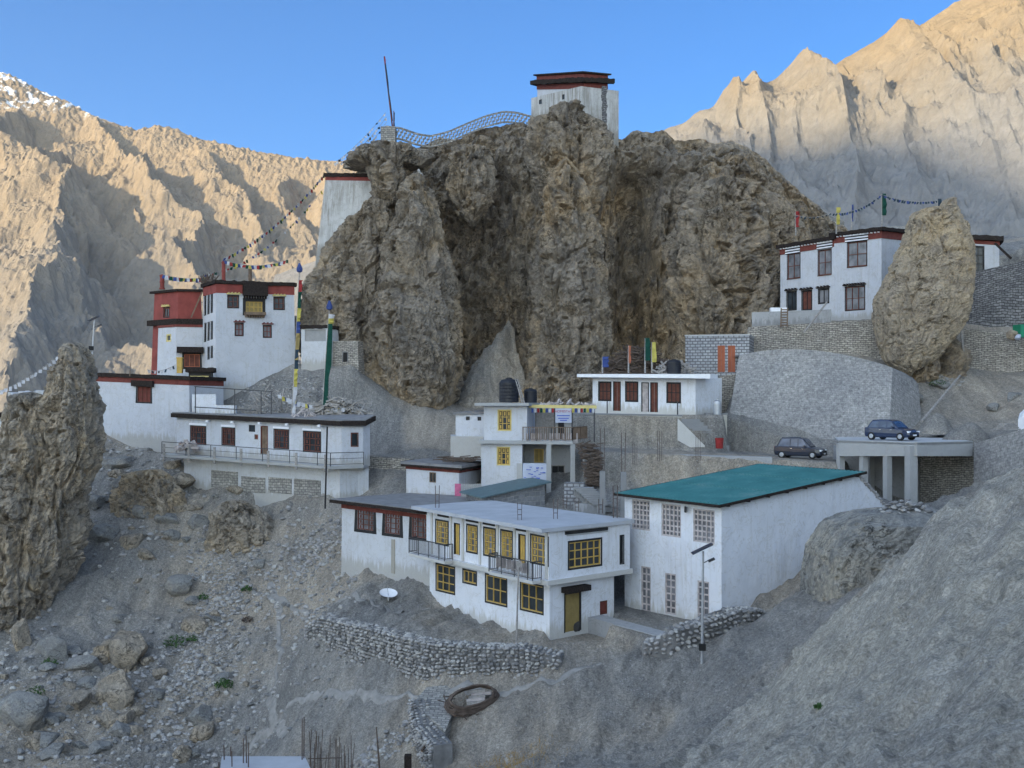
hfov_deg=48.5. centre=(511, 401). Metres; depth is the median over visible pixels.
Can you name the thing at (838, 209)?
flag
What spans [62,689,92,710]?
boulder
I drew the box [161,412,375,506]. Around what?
balcony house
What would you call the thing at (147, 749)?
loose stones
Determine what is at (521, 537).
door
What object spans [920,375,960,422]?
timber pole
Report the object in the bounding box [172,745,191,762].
boulder
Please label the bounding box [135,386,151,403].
window
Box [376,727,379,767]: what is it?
thin stake
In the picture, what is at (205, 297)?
window
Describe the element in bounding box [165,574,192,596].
boulder
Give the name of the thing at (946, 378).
stone spill
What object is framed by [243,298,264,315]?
window
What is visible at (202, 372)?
entrance porch
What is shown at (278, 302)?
window
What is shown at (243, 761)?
concrete foundation
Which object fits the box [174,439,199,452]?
balcony bundles
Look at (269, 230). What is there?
prayer flag string
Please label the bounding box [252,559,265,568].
boulder
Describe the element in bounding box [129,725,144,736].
boulder
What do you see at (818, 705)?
shrub
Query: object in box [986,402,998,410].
boulder
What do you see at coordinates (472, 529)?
window
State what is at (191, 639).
shrub
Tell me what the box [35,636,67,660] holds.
boulder
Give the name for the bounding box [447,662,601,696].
path
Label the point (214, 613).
boulder
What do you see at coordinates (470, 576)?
window
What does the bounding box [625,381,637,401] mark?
window
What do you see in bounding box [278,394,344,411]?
prayer flag string
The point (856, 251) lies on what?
window
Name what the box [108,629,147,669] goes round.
boulder
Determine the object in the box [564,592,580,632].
door
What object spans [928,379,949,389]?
boulder
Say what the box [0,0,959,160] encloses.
sky
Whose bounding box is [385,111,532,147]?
lattice parapet
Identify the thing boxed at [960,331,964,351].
timber pole
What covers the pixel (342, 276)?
cliff
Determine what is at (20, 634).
boulder
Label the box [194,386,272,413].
pipe railing
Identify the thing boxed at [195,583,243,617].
stone spill
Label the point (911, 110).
mountain
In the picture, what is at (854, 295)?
window
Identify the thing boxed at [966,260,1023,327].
stone wall
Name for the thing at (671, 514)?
window
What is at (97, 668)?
boulder
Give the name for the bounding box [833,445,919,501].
stone wall
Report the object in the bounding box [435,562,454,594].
window
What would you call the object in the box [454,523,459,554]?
door
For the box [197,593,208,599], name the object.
shrub
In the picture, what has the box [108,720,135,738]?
boulder
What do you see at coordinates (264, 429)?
door
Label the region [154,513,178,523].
boulder
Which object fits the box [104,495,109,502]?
boulder
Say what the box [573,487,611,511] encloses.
stair
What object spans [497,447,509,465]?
window
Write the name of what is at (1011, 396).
boulder
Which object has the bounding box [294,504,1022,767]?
loose stones
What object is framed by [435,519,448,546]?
window
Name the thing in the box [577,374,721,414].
shop row
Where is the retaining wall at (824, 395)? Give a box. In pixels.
[730,349,920,440]
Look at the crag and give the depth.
114.86 m
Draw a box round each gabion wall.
[303,614,563,682]
[642,606,766,658]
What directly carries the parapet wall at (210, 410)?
on the balcony house at (266, 459)
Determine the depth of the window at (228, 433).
87.89 m
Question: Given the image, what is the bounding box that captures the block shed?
[459,478,551,506]
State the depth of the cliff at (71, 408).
76.46 m
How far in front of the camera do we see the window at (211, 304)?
99.78 m
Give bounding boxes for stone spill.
[157,616,241,703]
[186,524,268,584]
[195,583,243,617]
[233,372,322,412]
[287,520,341,576]
[349,720,411,767]
[925,375,964,387]
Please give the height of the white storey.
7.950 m
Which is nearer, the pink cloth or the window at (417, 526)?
the window at (417, 526)
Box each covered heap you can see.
[917,413,952,434]
[942,422,990,445]
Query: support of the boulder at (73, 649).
on the ground at (980, 522)
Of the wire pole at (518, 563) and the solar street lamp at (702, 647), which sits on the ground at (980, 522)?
the solar street lamp at (702, 647)
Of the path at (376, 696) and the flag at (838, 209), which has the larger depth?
the flag at (838, 209)
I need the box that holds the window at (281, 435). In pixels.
[273,429,288,448]
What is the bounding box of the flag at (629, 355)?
[628,346,630,372]
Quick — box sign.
[555,408,571,422]
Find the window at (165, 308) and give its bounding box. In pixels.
[161,304,169,317]
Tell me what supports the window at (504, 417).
in the guest house at (519, 440)
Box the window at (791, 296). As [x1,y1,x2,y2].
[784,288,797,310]
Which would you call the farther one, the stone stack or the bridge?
the bridge
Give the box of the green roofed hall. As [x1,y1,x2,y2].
[614,463,885,619]
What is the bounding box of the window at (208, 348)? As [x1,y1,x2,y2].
[207,346,209,359]
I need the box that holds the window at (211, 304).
[210,294,212,312]
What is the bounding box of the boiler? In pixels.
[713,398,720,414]
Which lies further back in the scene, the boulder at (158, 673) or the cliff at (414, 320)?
the cliff at (414, 320)
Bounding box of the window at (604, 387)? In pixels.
[598,381,610,400]
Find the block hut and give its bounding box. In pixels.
[685,334,754,377]
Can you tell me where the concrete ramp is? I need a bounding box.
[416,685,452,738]
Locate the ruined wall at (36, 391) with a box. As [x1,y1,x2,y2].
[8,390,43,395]
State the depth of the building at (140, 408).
93.99 m
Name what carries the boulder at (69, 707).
on the ground at (980, 522)
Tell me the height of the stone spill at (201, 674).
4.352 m
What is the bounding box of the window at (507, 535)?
[500,529,512,559]
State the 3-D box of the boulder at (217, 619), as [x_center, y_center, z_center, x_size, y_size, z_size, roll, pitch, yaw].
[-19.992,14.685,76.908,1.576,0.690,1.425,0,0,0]
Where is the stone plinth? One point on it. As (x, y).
(390, 134)
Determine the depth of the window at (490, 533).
63.05 m
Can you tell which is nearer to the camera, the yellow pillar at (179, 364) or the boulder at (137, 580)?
the boulder at (137, 580)
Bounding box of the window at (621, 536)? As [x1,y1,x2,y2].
[620,535,623,564]
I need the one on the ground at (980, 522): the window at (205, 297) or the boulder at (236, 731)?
the boulder at (236, 731)
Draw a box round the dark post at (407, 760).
[404,754,411,767]
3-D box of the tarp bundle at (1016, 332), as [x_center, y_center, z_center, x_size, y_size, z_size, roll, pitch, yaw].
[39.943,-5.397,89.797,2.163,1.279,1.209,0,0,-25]
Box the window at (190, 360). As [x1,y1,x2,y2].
[182,353,201,368]
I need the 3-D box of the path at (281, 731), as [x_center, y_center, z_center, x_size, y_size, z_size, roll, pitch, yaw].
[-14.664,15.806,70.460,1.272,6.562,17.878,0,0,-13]
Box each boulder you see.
[0,674,8,679]
[0,690,49,731]
[10,618,31,651]
[25,730,40,750]
[34,730,59,748]
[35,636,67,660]
[36,742,65,760]
[38,662,56,671]
[45,712,60,724]
[48,712,65,725]
[54,680,64,684]
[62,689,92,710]
[62,733,72,739]
[63,681,75,688]
[64,655,98,670]
[65,700,73,710]
[67,645,82,654]
[71,741,88,748]
[77,675,96,688]
[88,494,105,508]
[88,740,111,753]
[89,523,120,542]
[90,699,97,703]
[91,661,102,672]
[94,669,134,711]
[94,711,118,728]
[101,456,133,469]
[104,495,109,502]
[107,469,126,477]
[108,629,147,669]
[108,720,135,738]
[110,710,134,726]
[112,614,126,621]
[119,533,147,549]
[127,505,149,518]
[128,705,144,715]
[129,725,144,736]
[133,578,142,583]
[138,548,156,559]
[139,656,154,665]
[147,642,153,647]
[152,668,168,678]
[152,688,165,699]
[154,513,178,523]
[161,535,169,539]
[163,459,180,468]
[163,529,180,540]
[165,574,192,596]
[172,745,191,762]
[173,472,195,488]
[179,504,195,511]
[181,536,190,542]
[181,615,207,633]
[184,595,198,605]
[187,514,209,529]
[187,704,212,725]
[189,721,213,742]
[190,748,200,757]
[193,503,202,509]
[204,613,221,623]
[209,610,220,616]
[214,672,233,683]
[215,717,221,722]
[225,485,242,493]
[232,728,239,733]
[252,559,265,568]
[919,393,923,402]
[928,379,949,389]
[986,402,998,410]
[1007,392,1021,401]
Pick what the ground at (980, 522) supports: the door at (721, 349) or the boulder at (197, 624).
the boulder at (197, 624)
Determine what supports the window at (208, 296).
in the monastery tower
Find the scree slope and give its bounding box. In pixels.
[454,320,525,408]
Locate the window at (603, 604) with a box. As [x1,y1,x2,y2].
[600,600,606,614]
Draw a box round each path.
[242,688,418,755]
[251,590,404,614]
[266,581,287,738]
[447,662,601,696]
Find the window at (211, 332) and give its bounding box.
[210,321,212,339]
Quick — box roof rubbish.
[291,407,315,416]
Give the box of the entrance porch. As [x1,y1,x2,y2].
[185,367,215,376]
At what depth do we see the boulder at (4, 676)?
69.72 m
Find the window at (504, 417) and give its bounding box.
[497,410,511,430]
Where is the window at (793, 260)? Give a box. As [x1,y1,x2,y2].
[786,252,800,279]
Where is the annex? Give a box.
[451,410,483,460]
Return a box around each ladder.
[515,379,524,402]
[780,308,787,326]
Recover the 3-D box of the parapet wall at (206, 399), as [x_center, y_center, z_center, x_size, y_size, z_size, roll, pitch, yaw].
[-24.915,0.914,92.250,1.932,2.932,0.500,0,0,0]
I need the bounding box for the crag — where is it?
[356,122,847,401]
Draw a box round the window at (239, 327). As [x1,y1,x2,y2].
[234,320,245,335]
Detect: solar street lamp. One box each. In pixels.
[87,315,101,353]
[691,543,714,663]
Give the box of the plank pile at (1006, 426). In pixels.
[993,423,1020,429]
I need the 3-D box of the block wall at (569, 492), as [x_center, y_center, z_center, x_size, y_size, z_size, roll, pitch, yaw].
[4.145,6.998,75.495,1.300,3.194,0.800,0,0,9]
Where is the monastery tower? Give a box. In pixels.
[198,261,296,399]
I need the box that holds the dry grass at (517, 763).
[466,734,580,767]
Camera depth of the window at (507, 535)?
61.46 m
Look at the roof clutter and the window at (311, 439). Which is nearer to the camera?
the window at (311, 439)
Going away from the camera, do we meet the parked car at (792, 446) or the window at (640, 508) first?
the window at (640, 508)
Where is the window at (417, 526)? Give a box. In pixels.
[408,517,425,540]
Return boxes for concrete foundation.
[218,717,309,767]
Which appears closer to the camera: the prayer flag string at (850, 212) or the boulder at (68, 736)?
the boulder at (68, 736)
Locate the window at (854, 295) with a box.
[842,282,865,310]
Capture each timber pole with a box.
[803,302,827,332]
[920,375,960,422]
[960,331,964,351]
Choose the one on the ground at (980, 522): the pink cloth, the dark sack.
the dark sack
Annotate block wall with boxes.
[564,482,584,505]
[573,503,599,514]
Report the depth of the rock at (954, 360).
91.61 m
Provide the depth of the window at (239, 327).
99.78 m
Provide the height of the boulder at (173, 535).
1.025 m
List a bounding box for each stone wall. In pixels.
[369,455,413,469]
[407,698,452,767]
[719,374,735,412]
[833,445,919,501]
[920,446,973,503]
[964,329,1023,372]
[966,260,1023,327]
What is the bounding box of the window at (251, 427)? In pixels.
[249,425,254,431]
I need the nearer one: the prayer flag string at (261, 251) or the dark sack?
the dark sack
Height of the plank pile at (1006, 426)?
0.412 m
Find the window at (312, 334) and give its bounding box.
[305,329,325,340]
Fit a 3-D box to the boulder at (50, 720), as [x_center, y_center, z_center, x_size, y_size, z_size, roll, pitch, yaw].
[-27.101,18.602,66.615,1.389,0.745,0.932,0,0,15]
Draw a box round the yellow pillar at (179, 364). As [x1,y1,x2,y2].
[176,357,183,372]
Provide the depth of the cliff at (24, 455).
75.25 m
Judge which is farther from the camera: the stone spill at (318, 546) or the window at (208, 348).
the window at (208, 348)
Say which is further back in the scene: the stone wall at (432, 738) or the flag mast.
the flag mast
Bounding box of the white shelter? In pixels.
[1018,410,1023,428]
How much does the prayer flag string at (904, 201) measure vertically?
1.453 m
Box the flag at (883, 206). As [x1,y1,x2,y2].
[881,194,886,226]
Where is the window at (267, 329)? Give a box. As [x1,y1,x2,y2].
[262,322,273,337]
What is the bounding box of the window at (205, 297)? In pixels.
[204,295,206,315]
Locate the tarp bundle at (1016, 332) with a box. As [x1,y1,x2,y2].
[1006,324,1023,340]
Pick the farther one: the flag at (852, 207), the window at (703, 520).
the flag at (852, 207)
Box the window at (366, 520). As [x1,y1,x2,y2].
[354,510,376,533]
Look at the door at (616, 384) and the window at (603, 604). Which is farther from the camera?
the door at (616, 384)
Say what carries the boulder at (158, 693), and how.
on the ground at (980, 522)
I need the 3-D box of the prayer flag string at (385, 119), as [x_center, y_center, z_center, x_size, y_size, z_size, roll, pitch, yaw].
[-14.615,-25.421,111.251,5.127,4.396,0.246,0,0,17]
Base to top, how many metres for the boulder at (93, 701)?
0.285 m
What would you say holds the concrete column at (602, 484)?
on the ground at (980, 522)
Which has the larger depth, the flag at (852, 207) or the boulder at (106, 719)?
the flag at (852, 207)
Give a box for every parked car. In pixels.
[774,437,826,458]
[864,419,919,440]
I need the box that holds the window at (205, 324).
[204,323,206,341]
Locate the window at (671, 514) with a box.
[662,503,680,537]
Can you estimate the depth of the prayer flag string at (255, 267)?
99.37 m
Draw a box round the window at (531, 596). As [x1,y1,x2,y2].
[520,582,543,615]
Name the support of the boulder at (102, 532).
on the ground at (980, 522)
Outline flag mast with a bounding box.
[384,56,392,125]
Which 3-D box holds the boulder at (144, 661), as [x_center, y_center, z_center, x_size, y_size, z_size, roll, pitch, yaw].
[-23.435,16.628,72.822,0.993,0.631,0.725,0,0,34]
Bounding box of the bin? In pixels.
[715,438,723,448]
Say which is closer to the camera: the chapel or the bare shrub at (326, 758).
the bare shrub at (326, 758)
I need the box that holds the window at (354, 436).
[351,433,358,446]
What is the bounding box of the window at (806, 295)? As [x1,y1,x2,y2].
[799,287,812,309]
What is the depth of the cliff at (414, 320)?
102.18 m
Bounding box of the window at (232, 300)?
[226,292,240,307]
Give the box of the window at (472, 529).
[466,523,477,554]
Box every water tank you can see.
[499,378,518,401]
[524,388,536,402]
[666,359,680,373]
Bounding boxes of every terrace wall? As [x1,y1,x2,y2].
[573,413,682,417]
[704,413,727,433]
[748,320,882,359]
[752,309,830,326]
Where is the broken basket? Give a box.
[437,684,499,719]
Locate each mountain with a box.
[0,72,356,411]
[273,0,1023,363]
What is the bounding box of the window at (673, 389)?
[666,382,680,402]
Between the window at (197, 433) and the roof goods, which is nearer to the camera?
the roof goods
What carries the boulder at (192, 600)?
on the ground at (980, 522)
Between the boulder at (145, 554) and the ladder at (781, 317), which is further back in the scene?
the ladder at (781, 317)
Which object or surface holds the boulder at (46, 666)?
on the ground at (980, 522)
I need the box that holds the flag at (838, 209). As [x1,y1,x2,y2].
[835,207,840,233]
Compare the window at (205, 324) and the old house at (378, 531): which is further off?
the window at (205, 324)
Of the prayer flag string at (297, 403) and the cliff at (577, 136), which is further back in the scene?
the cliff at (577, 136)
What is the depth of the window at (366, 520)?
74.62 m
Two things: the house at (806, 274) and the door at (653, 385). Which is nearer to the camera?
the door at (653, 385)
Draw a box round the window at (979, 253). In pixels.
[975,246,983,270]
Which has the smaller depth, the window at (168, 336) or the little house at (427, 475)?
the little house at (427, 475)
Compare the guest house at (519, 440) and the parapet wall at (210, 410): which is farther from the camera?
the parapet wall at (210, 410)
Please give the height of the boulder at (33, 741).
1.151 m
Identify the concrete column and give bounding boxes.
[600,428,604,514]
[620,433,625,516]
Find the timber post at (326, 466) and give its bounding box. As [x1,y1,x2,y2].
[324,427,327,508]
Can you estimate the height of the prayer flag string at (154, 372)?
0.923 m
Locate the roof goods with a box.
[539,399,595,408]
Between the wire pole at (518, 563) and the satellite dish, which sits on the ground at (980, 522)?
the satellite dish
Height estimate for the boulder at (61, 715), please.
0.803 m
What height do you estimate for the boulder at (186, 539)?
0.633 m
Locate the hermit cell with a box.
[332,341,364,373]
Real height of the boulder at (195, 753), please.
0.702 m
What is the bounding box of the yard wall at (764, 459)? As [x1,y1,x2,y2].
[583,454,771,463]
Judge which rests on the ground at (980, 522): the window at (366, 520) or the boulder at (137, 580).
the boulder at (137, 580)
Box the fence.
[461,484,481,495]
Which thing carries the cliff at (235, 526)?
on the ground at (980, 522)
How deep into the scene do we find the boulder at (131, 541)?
82.47 m
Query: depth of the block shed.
75.40 m
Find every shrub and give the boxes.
[26,684,44,694]
[41,656,58,663]
[163,634,185,647]
[186,635,197,641]
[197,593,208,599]
[214,678,232,688]
[241,585,251,591]
[241,615,252,622]
[308,729,354,767]
[813,702,822,709]
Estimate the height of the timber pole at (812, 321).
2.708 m
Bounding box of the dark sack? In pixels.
[573,621,580,631]
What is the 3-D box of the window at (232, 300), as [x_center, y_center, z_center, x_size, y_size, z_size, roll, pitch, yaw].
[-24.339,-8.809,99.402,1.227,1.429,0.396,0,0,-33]
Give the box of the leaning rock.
[871,197,975,375]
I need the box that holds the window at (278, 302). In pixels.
[272,294,285,309]
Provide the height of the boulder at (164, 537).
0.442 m
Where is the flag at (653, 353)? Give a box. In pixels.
[651,342,656,372]
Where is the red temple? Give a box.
[147,274,207,374]
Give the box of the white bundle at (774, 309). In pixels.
[770,308,786,311]
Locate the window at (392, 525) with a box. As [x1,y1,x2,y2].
[382,514,402,537]
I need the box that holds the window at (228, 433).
[221,427,234,445]
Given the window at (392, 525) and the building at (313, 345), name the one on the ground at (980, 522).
the building at (313, 345)
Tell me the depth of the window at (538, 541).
58.76 m
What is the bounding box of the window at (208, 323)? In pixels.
[207,322,209,340]
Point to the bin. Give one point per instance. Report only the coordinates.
(719, 443)
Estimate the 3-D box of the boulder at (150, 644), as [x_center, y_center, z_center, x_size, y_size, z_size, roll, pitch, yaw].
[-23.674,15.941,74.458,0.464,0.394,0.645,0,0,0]
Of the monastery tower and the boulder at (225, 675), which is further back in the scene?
the monastery tower
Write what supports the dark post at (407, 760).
on the ground at (980, 522)
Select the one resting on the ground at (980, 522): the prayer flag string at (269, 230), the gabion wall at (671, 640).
the gabion wall at (671, 640)
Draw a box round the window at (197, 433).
[190,425,205,443]
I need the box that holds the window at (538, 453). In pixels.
[533,448,543,462]
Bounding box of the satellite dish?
[379,587,396,600]
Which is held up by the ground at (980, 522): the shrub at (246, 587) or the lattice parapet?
the shrub at (246, 587)
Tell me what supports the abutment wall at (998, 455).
on the ground at (980, 522)
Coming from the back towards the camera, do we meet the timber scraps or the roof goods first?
the timber scraps
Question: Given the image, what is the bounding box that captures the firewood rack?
[575,440,603,487]
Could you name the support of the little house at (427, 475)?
on the ground at (980, 522)
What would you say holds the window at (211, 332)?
in the monastery tower
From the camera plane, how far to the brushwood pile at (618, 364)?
93.09 m
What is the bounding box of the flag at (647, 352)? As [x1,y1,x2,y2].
[644,338,650,372]
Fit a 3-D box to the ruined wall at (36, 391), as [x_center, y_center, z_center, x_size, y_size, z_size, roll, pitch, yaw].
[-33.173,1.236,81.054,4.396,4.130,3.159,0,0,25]
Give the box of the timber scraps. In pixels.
[238,383,303,413]
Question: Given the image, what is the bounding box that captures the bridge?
[835,437,972,502]
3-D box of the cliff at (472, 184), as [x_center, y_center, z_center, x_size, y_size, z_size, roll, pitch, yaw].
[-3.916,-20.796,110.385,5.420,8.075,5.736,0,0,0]
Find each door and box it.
[261,426,267,453]
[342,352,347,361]
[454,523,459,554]
[518,534,525,562]
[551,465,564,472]
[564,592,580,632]
[613,381,620,410]
[641,382,648,411]
[650,382,657,411]
[718,346,724,371]
[728,346,734,371]
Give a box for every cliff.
[0,392,67,633]
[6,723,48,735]
[19,342,106,618]
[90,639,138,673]
[109,469,186,523]
[204,499,273,556]
[295,198,395,367]
[343,141,434,172]
[361,173,464,409]
[365,140,412,207]
[444,144,499,228]
[510,159,612,404]
[523,99,615,218]
[661,175,813,353]
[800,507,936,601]
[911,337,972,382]
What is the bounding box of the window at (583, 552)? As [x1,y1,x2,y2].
[568,537,601,569]
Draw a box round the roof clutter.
[652,359,698,373]
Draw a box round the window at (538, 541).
[530,533,548,566]
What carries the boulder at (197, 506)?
on the ground at (980, 522)
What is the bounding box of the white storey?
[157,324,203,375]
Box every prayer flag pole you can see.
[291,263,302,413]
[321,300,334,414]
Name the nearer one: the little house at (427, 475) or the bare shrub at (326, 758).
the bare shrub at (326, 758)
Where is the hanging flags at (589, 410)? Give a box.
[531,408,594,412]
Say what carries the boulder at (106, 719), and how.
on the ground at (980, 522)
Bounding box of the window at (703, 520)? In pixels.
[693,508,714,543]
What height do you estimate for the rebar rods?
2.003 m
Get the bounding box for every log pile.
[306,395,371,414]
[307,398,373,410]
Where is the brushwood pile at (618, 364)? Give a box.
[600,344,669,373]
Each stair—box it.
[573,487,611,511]
[681,419,728,451]
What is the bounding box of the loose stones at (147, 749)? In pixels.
[0,439,357,767]
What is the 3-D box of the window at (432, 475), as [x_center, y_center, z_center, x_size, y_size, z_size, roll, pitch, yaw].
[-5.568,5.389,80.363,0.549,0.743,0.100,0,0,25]
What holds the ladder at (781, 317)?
on the terrace wall at (854, 337)
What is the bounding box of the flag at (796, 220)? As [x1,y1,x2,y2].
[795,211,799,235]
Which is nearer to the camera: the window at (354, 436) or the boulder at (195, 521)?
the window at (354, 436)
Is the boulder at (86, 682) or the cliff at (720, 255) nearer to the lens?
the boulder at (86, 682)
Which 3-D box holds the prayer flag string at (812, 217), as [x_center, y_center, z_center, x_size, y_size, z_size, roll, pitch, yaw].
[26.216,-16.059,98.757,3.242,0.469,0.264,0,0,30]
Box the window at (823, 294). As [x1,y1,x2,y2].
[816,285,829,303]
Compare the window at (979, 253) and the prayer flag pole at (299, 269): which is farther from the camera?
the window at (979, 253)
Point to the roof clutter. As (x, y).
(687, 368)
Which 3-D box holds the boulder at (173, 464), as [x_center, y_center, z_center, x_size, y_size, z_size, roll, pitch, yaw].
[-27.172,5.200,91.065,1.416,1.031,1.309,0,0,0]
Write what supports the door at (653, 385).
in the shop row
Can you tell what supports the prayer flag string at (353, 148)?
hanging from the flag mast
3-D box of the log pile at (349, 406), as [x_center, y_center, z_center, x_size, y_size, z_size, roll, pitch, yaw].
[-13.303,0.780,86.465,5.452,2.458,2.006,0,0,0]
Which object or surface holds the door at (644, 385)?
in the shop row
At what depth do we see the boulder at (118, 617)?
76.79 m
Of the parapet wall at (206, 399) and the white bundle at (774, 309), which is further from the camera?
the white bundle at (774, 309)
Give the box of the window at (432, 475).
[429,472,435,482]
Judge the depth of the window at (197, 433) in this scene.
89.49 m
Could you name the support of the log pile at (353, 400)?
on the log pile at (349, 406)
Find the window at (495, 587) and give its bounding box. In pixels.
[485,573,506,607]
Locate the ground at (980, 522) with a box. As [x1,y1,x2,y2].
[0,236,1023,767]
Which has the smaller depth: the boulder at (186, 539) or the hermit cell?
the boulder at (186, 539)
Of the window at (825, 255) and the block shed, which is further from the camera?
the window at (825, 255)
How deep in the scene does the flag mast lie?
110.55 m
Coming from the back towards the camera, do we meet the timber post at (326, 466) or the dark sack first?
the timber post at (326, 466)
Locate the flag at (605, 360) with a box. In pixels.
[602,357,608,372]
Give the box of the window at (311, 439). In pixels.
[303,431,320,452]
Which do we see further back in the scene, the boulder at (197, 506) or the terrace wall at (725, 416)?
the terrace wall at (725, 416)
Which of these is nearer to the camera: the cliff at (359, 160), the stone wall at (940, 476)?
the stone wall at (940, 476)
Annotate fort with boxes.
[530,71,618,146]
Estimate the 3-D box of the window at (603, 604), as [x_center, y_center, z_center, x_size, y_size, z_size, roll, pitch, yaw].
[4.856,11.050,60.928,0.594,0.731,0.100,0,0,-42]
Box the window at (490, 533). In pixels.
[483,526,495,557]
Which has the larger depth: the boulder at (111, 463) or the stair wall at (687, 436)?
the boulder at (111, 463)
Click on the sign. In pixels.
(563, 415)
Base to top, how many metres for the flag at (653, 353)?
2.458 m
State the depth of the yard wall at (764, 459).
76.44 m
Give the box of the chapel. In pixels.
[315,173,371,266]
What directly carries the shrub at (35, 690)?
on the ground at (980, 522)
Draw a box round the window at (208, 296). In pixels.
[207,295,209,314]
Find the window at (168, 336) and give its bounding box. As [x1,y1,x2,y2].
[166,334,170,341]
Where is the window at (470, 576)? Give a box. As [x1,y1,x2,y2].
[462,568,476,585]
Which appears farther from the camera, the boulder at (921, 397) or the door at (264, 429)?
the boulder at (921, 397)
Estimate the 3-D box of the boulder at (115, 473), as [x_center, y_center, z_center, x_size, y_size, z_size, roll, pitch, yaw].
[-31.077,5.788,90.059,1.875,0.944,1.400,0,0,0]
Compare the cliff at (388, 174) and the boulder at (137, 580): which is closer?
the boulder at (137, 580)
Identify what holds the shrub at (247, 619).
on the ground at (980, 522)
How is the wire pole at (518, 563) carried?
on the gabion wall at (417, 656)
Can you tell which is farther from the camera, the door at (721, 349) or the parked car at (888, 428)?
the door at (721, 349)
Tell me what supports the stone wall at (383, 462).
on the ground at (980, 522)
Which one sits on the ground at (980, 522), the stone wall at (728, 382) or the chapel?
the stone wall at (728, 382)
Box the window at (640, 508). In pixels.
[632,499,649,530]
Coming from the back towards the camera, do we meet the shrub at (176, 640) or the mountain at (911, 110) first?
the mountain at (911, 110)
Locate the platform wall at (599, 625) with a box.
[588,615,664,637]
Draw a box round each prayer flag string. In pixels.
[0,356,57,393]
[147,364,176,373]
[162,275,202,282]
[205,189,322,276]
[223,174,324,260]
[224,259,287,269]
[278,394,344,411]
[334,114,384,165]
[340,118,386,164]
[796,212,832,219]
[832,195,880,215]
[881,194,936,203]
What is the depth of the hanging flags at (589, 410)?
80.21 m
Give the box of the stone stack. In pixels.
[879,499,935,513]
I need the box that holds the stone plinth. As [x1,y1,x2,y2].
[381,126,396,141]
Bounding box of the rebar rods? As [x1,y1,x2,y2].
[657,431,661,460]
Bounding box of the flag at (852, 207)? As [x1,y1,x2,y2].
[851,205,853,229]
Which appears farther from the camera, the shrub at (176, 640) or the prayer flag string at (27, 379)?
the prayer flag string at (27, 379)
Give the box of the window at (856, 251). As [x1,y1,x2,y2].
[847,240,866,267]
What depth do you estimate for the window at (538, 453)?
81.78 m
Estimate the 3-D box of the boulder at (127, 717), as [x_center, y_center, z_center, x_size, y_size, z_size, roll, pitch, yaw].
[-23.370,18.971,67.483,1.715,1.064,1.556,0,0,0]
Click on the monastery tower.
(249, 333)
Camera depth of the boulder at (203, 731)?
66.76 m
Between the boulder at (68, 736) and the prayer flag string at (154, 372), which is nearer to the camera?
the boulder at (68, 736)
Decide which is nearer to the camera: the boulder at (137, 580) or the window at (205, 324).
the boulder at (137, 580)
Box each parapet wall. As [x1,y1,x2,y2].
[192,394,216,411]
[196,405,236,413]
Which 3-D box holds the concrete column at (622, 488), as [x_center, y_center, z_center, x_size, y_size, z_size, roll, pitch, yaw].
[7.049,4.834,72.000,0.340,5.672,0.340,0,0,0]
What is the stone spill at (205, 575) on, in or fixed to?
on the ground at (980, 522)
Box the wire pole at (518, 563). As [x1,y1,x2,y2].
[514,560,521,642]
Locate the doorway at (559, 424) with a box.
[558,423,563,438]
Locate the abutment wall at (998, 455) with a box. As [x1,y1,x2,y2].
[974,429,1023,481]
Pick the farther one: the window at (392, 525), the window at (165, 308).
the window at (165, 308)
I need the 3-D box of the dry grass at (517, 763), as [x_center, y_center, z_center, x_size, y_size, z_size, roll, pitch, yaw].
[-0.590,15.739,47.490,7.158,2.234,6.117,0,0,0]
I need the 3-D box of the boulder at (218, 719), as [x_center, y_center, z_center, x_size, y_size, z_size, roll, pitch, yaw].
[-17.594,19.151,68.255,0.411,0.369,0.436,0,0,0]
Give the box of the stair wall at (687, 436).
[678,419,704,446]
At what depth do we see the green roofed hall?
60.83 m
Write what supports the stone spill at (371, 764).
on the ground at (980, 522)
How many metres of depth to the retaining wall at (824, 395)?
87.44 m
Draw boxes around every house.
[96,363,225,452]
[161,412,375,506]
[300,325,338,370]
[329,493,511,585]
[400,455,480,494]
[409,485,634,639]
[474,403,596,492]
[776,236,835,320]
[829,227,904,320]
[972,234,1011,270]
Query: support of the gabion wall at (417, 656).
on the ground at (980, 522)
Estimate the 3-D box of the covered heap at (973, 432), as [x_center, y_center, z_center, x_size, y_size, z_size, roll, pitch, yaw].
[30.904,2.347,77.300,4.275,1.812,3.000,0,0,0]
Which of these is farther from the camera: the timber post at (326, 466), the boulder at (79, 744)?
the timber post at (326, 466)
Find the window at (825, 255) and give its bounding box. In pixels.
[818,248,831,275]
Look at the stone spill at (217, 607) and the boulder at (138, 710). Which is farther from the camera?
the stone spill at (217, 607)
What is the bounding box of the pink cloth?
[455,484,460,495]
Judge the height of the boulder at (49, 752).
1.053 m
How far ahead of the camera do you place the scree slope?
109.35 m

